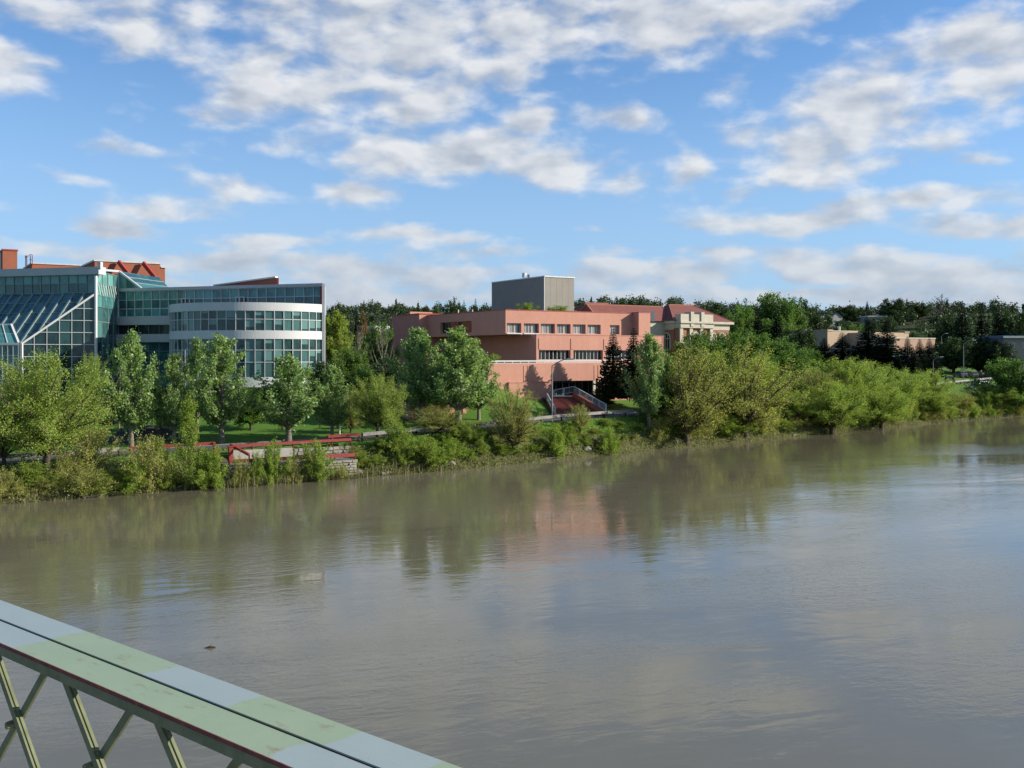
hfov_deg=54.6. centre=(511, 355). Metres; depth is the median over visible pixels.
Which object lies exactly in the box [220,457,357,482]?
stone lookout
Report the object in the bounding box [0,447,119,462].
road barrier
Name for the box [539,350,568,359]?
window
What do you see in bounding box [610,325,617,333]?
window
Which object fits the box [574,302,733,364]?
courthouse
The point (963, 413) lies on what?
shrub
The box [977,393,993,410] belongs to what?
shrub
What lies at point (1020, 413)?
shrub
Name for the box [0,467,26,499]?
shrub
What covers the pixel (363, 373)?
broadleaf tree
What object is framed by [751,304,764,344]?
spruce tree
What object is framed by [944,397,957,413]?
shrub
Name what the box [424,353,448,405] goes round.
poplar tree
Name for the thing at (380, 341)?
bare tree
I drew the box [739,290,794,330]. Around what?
broadleaf tree
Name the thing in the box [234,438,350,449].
red rail
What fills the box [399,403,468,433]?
riverside tree
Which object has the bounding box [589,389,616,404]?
shrub
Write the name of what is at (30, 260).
roof ladder frame
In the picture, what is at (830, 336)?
tan building
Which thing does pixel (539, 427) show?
shrub
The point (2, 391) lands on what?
riverside tree
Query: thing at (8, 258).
brick stair tower
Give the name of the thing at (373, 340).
broadleaf tree
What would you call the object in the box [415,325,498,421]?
poplar tree
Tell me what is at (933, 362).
spruce tree
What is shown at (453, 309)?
broadleaf tree
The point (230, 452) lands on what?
red stair cheek
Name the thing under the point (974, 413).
shrub
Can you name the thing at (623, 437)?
shrub
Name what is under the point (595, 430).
shrub
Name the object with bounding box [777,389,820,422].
riverside tree
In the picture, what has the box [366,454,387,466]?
shrub
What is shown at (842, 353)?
spruce tree
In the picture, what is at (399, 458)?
shrub
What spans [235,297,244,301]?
terrace door
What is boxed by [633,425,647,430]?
shrub
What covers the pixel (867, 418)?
shrub
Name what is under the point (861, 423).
shrub
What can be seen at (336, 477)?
reeds
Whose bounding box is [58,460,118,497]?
shrub
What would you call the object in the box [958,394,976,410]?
shrub
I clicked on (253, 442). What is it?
road kerb
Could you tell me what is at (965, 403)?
riverside tree
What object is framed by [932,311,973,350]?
broadleaf tree
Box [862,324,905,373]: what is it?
spruce tree
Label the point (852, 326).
broadleaf tree
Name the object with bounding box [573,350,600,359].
window
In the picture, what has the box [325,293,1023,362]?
hillside wood
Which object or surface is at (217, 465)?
shrub
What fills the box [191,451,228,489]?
shrub
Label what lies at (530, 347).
brick gallery
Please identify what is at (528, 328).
window
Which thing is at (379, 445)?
shrub
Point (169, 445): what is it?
red rail
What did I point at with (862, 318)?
hillside house
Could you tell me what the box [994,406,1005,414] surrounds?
shrub
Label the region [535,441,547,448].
shrub
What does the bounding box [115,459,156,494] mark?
shrub
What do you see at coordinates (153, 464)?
shrub
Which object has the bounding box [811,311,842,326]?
hillside house
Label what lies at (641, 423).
bank undergrowth
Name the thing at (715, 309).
broadleaf tree
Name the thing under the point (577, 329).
window
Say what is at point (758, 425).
shrub
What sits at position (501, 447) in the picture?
shrub
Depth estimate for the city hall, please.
140.27 m
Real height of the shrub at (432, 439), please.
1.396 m
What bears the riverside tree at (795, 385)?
on the ground
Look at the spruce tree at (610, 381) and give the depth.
140.78 m
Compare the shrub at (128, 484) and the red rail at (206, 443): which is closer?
the shrub at (128, 484)
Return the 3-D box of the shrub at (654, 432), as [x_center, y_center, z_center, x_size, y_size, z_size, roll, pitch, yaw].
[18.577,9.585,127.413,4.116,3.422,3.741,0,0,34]
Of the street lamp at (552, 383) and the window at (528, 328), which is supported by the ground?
the street lamp at (552, 383)
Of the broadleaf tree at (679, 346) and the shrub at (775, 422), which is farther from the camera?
the broadleaf tree at (679, 346)
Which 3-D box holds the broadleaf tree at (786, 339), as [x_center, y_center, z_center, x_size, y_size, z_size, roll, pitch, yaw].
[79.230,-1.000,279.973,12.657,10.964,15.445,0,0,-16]
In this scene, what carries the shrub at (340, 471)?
on the ground
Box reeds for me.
[1,413,1023,503]
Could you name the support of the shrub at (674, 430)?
on the ground
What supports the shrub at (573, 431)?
on the ground
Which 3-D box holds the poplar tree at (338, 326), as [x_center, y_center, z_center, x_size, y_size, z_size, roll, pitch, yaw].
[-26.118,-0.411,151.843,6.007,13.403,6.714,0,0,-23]
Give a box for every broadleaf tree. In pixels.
[230,387,270,430]
[305,360,347,405]
[333,345,376,392]
[339,306,348,336]
[339,363,383,407]
[353,322,401,371]
[356,311,369,370]
[371,355,412,399]
[389,305,416,320]
[422,305,439,313]
[441,296,465,313]
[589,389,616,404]
[609,297,626,304]
[646,352,680,417]
[664,338,701,380]
[671,327,727,371]
[702,302,732,317]
[708,331,759,379]
[724,310,760,344]
[729,298,760,329]
[733,328,789,378]
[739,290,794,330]
[750,316,796,338]
[760,291,809,329]
[764,335,816,378]
[774,332,813,352]
[786,327,822,355]
[789,297,823,329]
[792,345,831,384]
[804,303,833,329]
[807,313,841,330]
[830,319,852,330]
[831,305,866,322]
[840,322,870,332]
[859,317,882,331]
[873,297,915,323]
[876,315,899,331]
[906,302,933,319]
[930,336,979,373]
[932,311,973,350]
[957,333,997,370]
[963,357,1023,412]
[979,339,1022,367]
[992,310,1023,335]
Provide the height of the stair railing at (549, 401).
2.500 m
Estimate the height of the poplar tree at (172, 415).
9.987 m
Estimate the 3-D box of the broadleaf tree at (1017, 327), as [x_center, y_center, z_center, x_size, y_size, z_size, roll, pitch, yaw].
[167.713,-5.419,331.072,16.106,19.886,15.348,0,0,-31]
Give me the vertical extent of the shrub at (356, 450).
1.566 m
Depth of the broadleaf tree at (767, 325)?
298.59 m
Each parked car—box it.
[952,371,967,376]
[970,371,978,377]
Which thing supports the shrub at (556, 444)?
on the ground
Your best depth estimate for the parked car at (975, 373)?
262.66 m
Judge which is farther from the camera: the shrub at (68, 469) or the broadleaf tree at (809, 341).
the broadleaf tree at (809, 341)
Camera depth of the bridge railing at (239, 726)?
2.93 m
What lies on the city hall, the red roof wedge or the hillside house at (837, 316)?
the red roof wedge
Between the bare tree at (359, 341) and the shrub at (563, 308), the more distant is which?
the shrub at (563, 308)
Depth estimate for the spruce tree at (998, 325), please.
329.49 m
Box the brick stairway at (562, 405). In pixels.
[546,392,606,415]
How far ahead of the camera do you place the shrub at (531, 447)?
112.66 m
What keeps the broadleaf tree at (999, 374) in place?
on the ground
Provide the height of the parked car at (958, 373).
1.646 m
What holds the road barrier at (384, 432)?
on the road
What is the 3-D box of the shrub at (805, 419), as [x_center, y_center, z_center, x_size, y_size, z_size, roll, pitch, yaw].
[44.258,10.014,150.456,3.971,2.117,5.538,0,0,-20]
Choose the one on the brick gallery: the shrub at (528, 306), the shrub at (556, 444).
the shrub at (528, 306)
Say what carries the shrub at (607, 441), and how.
on the ground
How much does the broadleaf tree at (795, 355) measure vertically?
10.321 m
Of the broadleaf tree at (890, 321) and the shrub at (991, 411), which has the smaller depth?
the shrub at (991, 411)
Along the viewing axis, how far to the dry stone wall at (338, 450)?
101.21 m
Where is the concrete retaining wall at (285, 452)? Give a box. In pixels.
[233,448,292,458]
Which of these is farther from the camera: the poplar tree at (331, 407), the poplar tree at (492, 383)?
the poplar tree at (492, 383)
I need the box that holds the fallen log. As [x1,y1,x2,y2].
[82,490,108,497]
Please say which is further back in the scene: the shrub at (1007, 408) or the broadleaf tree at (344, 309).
the broadleaf tree at (344, 309)
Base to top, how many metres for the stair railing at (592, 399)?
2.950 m
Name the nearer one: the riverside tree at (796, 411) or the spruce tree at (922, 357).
the riverside tree at (796, 411)
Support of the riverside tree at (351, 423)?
on the ground
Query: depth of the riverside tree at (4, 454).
86.71 m
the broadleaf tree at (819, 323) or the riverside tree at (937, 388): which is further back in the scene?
the broadleaf tree at (819, 323)
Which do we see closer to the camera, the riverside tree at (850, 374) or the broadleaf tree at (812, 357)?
the riverside tree at (850, 374)
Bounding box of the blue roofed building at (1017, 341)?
[977,335,1023,372]
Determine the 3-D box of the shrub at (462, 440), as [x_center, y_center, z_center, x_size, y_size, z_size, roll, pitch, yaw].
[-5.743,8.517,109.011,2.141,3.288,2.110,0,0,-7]
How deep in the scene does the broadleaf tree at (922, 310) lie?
467.28 m
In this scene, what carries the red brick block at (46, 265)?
on the ground
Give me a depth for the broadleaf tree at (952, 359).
273.35 m
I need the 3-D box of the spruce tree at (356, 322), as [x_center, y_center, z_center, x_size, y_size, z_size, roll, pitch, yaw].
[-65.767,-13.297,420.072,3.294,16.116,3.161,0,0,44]
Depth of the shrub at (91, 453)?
88.94 m
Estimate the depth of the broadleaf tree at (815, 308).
343.01 m
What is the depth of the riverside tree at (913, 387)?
172.38 m
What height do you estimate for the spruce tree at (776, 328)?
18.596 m
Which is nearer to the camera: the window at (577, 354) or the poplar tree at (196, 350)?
the poplar tree at (196, 350)
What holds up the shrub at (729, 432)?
on the ground
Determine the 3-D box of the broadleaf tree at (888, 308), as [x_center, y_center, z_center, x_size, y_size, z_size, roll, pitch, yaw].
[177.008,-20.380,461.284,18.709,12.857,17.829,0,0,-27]
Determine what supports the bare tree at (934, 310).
on the ground
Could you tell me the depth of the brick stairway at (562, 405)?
135.36 m
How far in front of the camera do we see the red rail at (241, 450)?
94.72 m
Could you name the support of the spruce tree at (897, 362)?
on the ground
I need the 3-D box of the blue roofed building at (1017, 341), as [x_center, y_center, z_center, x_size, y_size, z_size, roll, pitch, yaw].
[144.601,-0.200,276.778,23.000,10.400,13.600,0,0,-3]
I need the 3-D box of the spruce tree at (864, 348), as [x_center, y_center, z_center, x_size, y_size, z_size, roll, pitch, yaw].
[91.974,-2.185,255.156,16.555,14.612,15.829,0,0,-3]
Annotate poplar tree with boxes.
[96,326,164,446]
[149,352,198,443]
[179,337,215,432]
[193,332,260,442]
[247,350,327,440]
[309,363,352,434]
[325,309,355,365]
[325,313,334,368]
[381,327,454,421]
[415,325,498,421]
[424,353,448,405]
[467,345,502,419]
[621,331,667,429]
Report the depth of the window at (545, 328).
150.36 m
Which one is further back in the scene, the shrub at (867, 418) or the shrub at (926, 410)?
the shrub at (926, 410)
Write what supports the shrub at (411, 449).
on the ground
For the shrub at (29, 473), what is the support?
on the ground
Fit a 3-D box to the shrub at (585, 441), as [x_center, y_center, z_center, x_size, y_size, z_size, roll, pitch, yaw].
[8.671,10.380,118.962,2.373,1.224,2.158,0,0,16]
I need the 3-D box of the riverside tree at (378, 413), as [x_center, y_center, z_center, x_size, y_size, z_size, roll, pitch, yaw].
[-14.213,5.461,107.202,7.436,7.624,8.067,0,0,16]
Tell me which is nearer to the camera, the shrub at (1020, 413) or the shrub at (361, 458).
the shrub at (361, 458)
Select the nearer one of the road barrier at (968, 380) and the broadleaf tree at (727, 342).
the broadleaf tree at (727, 342)
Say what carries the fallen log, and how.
on the ground
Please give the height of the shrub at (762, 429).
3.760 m
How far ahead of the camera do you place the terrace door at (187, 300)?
147.14 m
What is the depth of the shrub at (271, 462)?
92.61 m
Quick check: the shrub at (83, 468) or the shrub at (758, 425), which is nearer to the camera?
the shrub at (83, 468)
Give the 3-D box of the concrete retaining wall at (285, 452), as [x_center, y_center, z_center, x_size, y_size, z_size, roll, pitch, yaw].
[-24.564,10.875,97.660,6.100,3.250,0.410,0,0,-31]
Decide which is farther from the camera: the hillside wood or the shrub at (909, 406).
the hillside wood
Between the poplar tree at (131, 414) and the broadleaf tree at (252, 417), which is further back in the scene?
the broadleaf tree at (252, 417)
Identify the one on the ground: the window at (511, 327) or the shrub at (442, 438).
the shrub at (442, 438)
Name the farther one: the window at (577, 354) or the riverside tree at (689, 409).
the window at (577, 354)
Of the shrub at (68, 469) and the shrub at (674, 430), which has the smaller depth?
the shrub at (68, 469)
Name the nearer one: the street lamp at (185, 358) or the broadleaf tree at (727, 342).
the street lamp at (185, 358)
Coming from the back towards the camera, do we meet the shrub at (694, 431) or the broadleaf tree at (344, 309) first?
the broadleaf tree at (344, 309)
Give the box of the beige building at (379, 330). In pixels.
[360,326,389,355]
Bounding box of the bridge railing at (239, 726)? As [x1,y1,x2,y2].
[0,600,460,767]
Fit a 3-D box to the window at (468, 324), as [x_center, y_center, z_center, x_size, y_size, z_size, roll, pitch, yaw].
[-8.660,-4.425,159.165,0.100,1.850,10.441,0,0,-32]
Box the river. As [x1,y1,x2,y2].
[0,416,1023,767]
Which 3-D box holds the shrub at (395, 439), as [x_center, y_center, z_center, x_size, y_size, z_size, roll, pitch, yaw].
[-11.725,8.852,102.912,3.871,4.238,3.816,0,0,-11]
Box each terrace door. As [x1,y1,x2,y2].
[181,298,189,302]
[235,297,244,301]
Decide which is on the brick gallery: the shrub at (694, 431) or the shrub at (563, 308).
the shrub at (563, 308)
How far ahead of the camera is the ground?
114.68 m
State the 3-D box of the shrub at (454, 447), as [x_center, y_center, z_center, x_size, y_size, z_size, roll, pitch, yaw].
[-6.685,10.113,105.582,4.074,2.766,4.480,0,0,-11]
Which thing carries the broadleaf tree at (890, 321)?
on the ground
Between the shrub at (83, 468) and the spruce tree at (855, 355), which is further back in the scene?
the spruce tree at (855, 355)
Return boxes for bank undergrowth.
[0,380,1019,503]
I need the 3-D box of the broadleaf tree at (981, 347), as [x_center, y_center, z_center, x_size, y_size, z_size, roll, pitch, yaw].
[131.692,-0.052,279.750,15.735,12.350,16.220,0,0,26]
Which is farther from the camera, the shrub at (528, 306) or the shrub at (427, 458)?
the shrub at (528, 306)
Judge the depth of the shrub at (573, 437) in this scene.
117.43 m
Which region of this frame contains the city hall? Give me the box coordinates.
[0,262,324,403]
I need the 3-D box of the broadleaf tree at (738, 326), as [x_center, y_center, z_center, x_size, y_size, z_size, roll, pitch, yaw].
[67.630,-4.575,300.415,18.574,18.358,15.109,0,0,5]
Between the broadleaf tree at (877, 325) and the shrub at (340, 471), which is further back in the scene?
the broadleaf tree at (877, 325)
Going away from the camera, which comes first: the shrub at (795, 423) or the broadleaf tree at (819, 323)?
the shrub at (795, 423)
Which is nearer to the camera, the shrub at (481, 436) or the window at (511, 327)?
the shrub at (481, 436)
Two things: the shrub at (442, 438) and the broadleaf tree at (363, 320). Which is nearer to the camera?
the shrub at (442, 438)
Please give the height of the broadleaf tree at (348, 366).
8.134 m
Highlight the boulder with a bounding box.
[584,446,590,451]
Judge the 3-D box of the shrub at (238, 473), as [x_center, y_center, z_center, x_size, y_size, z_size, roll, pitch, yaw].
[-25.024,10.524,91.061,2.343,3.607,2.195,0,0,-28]
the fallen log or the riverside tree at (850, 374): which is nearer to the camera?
the fallen log
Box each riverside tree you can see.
[0,346,127,477]
[0,364,44,420]
[0,375,33,465]
[73,351,109,421]
[338,386,364,432]
[346,372,408,436]
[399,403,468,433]
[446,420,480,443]
[471,381,542,452]
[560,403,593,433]
[620,342,744,445]
[682,349,739,404]
[693,337,816,438]
[737,355,790,408]
[775,377,804,397]
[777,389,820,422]
[785,377,884,433]
[789,366,848,400]
[804,354,890,406]
[841,359,905,401]
[851,384,915,427]
[871,367,944,408]
[911,368,960,401]
[913,390,966,413]
[943,389,977,409]
[958,383,1020,403]
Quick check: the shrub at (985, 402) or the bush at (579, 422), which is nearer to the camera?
the bush at (579, 422)
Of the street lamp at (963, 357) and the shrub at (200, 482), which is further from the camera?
the street lamp at (963, 357)
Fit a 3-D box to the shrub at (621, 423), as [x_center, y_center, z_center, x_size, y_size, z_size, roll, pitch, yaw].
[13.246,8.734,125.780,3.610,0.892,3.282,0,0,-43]
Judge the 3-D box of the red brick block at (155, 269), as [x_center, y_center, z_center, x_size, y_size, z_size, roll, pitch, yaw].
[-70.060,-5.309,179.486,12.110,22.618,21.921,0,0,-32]
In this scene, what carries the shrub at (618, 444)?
on the ground
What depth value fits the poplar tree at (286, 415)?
103.64 m
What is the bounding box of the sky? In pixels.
[0,0,1023,315]
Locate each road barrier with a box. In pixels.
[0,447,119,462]
[361,423,470,441]
[476,409,640,428]
[930,377,991,384]
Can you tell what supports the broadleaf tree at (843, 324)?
on the ground
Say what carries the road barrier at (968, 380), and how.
on the road
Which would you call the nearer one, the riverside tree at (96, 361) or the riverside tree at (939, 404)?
the riverside tree at (96, 361)
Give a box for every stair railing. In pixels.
[547,393,555,414]
[553,386,606,410]
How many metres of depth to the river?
48.33 m
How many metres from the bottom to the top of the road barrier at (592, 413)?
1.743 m
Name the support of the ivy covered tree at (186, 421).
on the ground
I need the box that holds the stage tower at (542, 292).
[491,273,574,310]
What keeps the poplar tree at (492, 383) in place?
on the ground
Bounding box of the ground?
[0,313,1023,503]
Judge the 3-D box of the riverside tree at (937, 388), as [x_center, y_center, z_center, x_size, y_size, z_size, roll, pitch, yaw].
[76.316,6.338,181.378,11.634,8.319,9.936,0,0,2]
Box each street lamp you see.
[184,343,190,384]
[551,358,573,414]
[963,340,975,379]
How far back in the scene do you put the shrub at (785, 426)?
145.67 m
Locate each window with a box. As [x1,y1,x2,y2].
[442,321,471,333]
[507,323,519,332]
[524,323,536,332]
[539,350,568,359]
[541,324,552,332]
[557,324,568,333]
[573,324,583,333]
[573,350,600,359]
[588,325,598,333]
[606,350,631,359]
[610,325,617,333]
[664,332,670,356]
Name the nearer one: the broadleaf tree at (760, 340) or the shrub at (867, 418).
the shrub at (867, 418)
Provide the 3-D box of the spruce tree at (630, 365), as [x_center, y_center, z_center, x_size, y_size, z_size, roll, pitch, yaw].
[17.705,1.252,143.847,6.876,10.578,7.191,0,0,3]
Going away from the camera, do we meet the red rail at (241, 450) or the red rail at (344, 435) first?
the red rail at (241, 450)
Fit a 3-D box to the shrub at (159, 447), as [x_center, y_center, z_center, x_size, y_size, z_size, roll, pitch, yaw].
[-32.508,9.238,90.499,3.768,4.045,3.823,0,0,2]
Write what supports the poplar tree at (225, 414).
on the ground
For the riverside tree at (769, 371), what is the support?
on the ground
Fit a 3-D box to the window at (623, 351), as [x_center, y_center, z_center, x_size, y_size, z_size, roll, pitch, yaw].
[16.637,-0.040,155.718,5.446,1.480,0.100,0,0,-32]
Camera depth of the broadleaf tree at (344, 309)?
419.62 m
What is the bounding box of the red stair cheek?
[227,446,233,460]
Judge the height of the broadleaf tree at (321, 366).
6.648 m
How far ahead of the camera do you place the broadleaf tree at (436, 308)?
383.97 m
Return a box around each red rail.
[129,444,181,454]
[193,442,218,459]
[228,453,354,466]
[230,444,249,463]
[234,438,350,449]
[327,433,359,442]
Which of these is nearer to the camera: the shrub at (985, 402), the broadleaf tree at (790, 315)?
the shrub at (985, 402)
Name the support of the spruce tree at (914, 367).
on the ground
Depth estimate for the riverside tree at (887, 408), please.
161.04 m
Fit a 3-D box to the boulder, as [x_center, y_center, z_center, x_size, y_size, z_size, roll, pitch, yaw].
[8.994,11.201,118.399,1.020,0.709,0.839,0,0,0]
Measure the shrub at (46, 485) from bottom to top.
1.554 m
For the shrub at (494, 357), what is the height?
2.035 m
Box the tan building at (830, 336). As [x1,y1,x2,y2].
[786,326,935,360]
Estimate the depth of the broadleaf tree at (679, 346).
167.15 m
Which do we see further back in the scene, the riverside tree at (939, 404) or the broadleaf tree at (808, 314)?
the broadleaf tree at (808, 314)
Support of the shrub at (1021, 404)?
on the ground
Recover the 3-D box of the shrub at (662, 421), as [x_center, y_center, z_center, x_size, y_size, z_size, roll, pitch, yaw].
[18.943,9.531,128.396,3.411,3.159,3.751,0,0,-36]
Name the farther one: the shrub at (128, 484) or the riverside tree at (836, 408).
the riverside tree at (836, 408)
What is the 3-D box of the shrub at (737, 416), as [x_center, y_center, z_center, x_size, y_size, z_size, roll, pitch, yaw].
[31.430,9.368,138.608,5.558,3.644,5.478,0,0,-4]
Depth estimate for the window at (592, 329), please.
155.00 m
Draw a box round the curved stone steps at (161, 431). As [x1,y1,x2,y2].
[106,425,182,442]
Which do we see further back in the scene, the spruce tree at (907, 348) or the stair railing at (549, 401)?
the spruce tree at (907, 348)
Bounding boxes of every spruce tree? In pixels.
[354,305,358,338]
[590,329,632,399]
[617,328,646,399]
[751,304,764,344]
[767,309,785,342]
[815,339,833,368]
[822,335,853,369]
[840,349,872,368]
[848,318,885,363]
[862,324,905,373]
[863,303,869,315]
[886,354,905,376]
[900,336,918,371]
[903,349,925,378]
[913,339,934,377]
[922,340,946,377]
[950,302,971,345]
[972,308,989,341]
[989,306,1004,335]
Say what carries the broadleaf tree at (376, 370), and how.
on the ground
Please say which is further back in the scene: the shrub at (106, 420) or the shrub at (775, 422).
the shrub at (775, 422)
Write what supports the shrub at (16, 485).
on the ground
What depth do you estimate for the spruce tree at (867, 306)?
479.65 m
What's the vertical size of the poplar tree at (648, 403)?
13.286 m
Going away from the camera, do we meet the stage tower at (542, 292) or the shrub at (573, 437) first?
the shrub at (573, 437)
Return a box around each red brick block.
[23,262,80,268]
[79,259,165,282]
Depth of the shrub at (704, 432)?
132.86 m
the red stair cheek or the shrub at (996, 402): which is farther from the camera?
the shrub at (996, 402)
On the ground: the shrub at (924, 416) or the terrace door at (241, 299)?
the shrub at (924, 416)
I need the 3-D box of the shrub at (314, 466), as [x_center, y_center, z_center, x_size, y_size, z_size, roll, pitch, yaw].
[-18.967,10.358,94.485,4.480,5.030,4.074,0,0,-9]
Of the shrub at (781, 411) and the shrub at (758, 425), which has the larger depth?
the shrub at (781, 411)
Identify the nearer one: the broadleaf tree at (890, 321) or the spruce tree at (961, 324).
the spruce tree at (961, 324)
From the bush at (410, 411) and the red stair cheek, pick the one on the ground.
the bush at (410, 411)
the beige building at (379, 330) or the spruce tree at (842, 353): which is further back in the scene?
the spruce tree at (842, 353)
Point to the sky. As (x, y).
(410, 152)
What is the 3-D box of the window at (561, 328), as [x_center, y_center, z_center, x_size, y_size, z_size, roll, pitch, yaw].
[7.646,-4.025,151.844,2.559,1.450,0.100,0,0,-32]
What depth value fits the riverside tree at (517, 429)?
110.64 m
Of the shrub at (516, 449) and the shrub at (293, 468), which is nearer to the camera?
the shrub at (293, 468)
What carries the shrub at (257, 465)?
on the ground
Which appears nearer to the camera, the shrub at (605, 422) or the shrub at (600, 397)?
the shrub at (605, 422)
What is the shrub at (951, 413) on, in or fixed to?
on the ground
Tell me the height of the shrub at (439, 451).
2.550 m
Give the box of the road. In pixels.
[0,376,1015,462]
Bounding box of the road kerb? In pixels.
[6,411,642,458]
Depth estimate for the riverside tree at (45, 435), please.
84.94 m
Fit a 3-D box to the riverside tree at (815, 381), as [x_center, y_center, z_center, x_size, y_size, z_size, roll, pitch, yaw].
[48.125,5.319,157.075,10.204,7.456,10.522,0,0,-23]
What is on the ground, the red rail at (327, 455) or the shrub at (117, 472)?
the shrub at (117, 472)
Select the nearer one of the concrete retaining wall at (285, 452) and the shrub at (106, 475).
the shrub at (106, 475)
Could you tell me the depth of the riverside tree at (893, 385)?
166.48 m
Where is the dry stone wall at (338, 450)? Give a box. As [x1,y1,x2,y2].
[293,446,350,455]
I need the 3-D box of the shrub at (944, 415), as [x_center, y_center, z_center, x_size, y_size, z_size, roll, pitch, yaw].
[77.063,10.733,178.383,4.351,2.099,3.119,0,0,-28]
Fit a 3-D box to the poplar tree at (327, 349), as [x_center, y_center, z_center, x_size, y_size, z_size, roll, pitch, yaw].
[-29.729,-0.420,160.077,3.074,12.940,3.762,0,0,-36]
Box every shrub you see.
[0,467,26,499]
[4,460,66,488]
[5,480,33,496]
[26,477,70,494]
[49,450,79,482]
[52,418,128,468]
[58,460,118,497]
[73,465,101,477]
[77,470,122,494]
[98,411,116,422]
[107,467,126,481]
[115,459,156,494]
[120,431,177,492]
[134,435,178,468]
[155,467,175,488]
[190,444,227,487]
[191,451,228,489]
[227,452,252,484]
[246,449,264,483]
[260,436,292,485]
[282,455,305,482]
[290,438,335,481]
[330,463,351,479]
[346,444,365,457]
[353,451,374,467]
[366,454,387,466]
[369,435,400,452]
[381,420,416,454]
[383,444,428,456]
[385,451,413,466]
[406,437,445,470]
[410,445,455,465]
[419,437,441,445]
[433,432,452,445]
[435,437,466,458]
[452,418,468,443]
[461,447,478,459]
[467,422,491,443]
[474,438,490,453]
[485,431,495,437]
[488,441,515,454]
[489,353,500,362]
[508,445,526,453]
[509,302,540,309]
[525,443,541,451]
[532,426,547,433]
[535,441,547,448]
[536,421,577,459]
[546,304,573,310]
[560,423,582,437]
[565,433,581,446]
[579,437,592,445]
[588,427,604,432]
[595,424,620,454]
[596,417,616,425]
[612,421,627,426]
[612,435,621,448]
[617,434,630,438]
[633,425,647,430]
[637,408,666,424]
[642,418,669,441]
[650,417,670,436]
[666,423,679,433]
[678,418,701,436]
[695,424,713,436]
[700,414,734,433]
[711,393,729,415]
[716,414,743,436]
[725,410,757,432]
[750,408,762,434]
[753,415,779,435]
[765,407,785,430]
[775,406,786,416]
[777,419,795,430]
[782,417,806,427]
[798,415,816,426]
[805,413,822,425]
[852,416,870,426]
[855,401,877,423]
[895,400,914,418]
[906,399,920,420]
[917,396,945,413]
[918,410,934,419]
[927,410,941,418]
[937,411,948,418]
[941,408,961,417]
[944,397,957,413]
[954,409,969,417]
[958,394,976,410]
[966,405,981,418]
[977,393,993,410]
[979,391,1003,408]
[983,407,996,416]
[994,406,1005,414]
[998,405,1013,413]
[1002,396,1023,411]
[1013,407,1023,414]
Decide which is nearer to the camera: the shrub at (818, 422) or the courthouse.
the shrub at (818, 422)
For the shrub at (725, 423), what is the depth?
134.87 m
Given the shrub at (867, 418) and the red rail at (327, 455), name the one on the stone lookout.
the red rail at (327, 455)
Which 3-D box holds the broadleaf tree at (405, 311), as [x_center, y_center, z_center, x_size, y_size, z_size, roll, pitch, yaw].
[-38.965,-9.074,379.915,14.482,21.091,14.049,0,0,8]
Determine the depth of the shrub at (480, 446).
108.19 m
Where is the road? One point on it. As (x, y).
(369, 437)
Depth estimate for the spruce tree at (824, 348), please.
261.31 m
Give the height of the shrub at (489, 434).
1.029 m
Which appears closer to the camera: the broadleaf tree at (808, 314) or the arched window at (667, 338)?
the arched window at (667, 338)
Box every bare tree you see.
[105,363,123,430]
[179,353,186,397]
[354,318,370,368]
[367,327,394,376]
[930,294,958,317]
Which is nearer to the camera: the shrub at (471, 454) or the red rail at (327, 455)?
the red rail at (327, 455)
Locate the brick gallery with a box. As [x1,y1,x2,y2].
[391,309,663,400]
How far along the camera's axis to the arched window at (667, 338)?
216.62 m
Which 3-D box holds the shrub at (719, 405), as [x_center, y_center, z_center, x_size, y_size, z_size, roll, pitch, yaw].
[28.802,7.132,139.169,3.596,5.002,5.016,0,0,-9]
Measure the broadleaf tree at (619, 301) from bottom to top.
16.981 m
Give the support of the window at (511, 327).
in the brick gallery
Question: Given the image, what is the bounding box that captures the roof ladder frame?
[25,254,32,265]
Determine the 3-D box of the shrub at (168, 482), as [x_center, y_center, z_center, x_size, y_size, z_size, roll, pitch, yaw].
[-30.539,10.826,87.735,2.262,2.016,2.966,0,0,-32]
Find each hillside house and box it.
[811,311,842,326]
[860,316,886,324]
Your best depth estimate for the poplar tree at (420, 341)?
120.22 m
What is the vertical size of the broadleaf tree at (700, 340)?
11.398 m
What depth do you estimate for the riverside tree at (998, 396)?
194.42 m
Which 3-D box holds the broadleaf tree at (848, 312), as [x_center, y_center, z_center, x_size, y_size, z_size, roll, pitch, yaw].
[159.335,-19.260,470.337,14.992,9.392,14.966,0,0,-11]
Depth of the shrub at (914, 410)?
172.16 m
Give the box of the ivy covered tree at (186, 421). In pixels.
[166,390,205,488]
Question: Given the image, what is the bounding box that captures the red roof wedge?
[213,276,278,285]
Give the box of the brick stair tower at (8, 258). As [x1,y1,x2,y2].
[0,249,17,268]
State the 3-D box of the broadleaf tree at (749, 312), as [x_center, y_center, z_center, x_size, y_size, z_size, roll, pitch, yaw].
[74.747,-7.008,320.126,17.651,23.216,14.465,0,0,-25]
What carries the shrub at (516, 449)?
on the ground
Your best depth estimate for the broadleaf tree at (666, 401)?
129.85 m
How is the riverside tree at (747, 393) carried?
on the ground
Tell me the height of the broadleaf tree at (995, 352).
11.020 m
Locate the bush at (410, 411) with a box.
[392,383,465,419]
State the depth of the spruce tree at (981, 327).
334.41 m

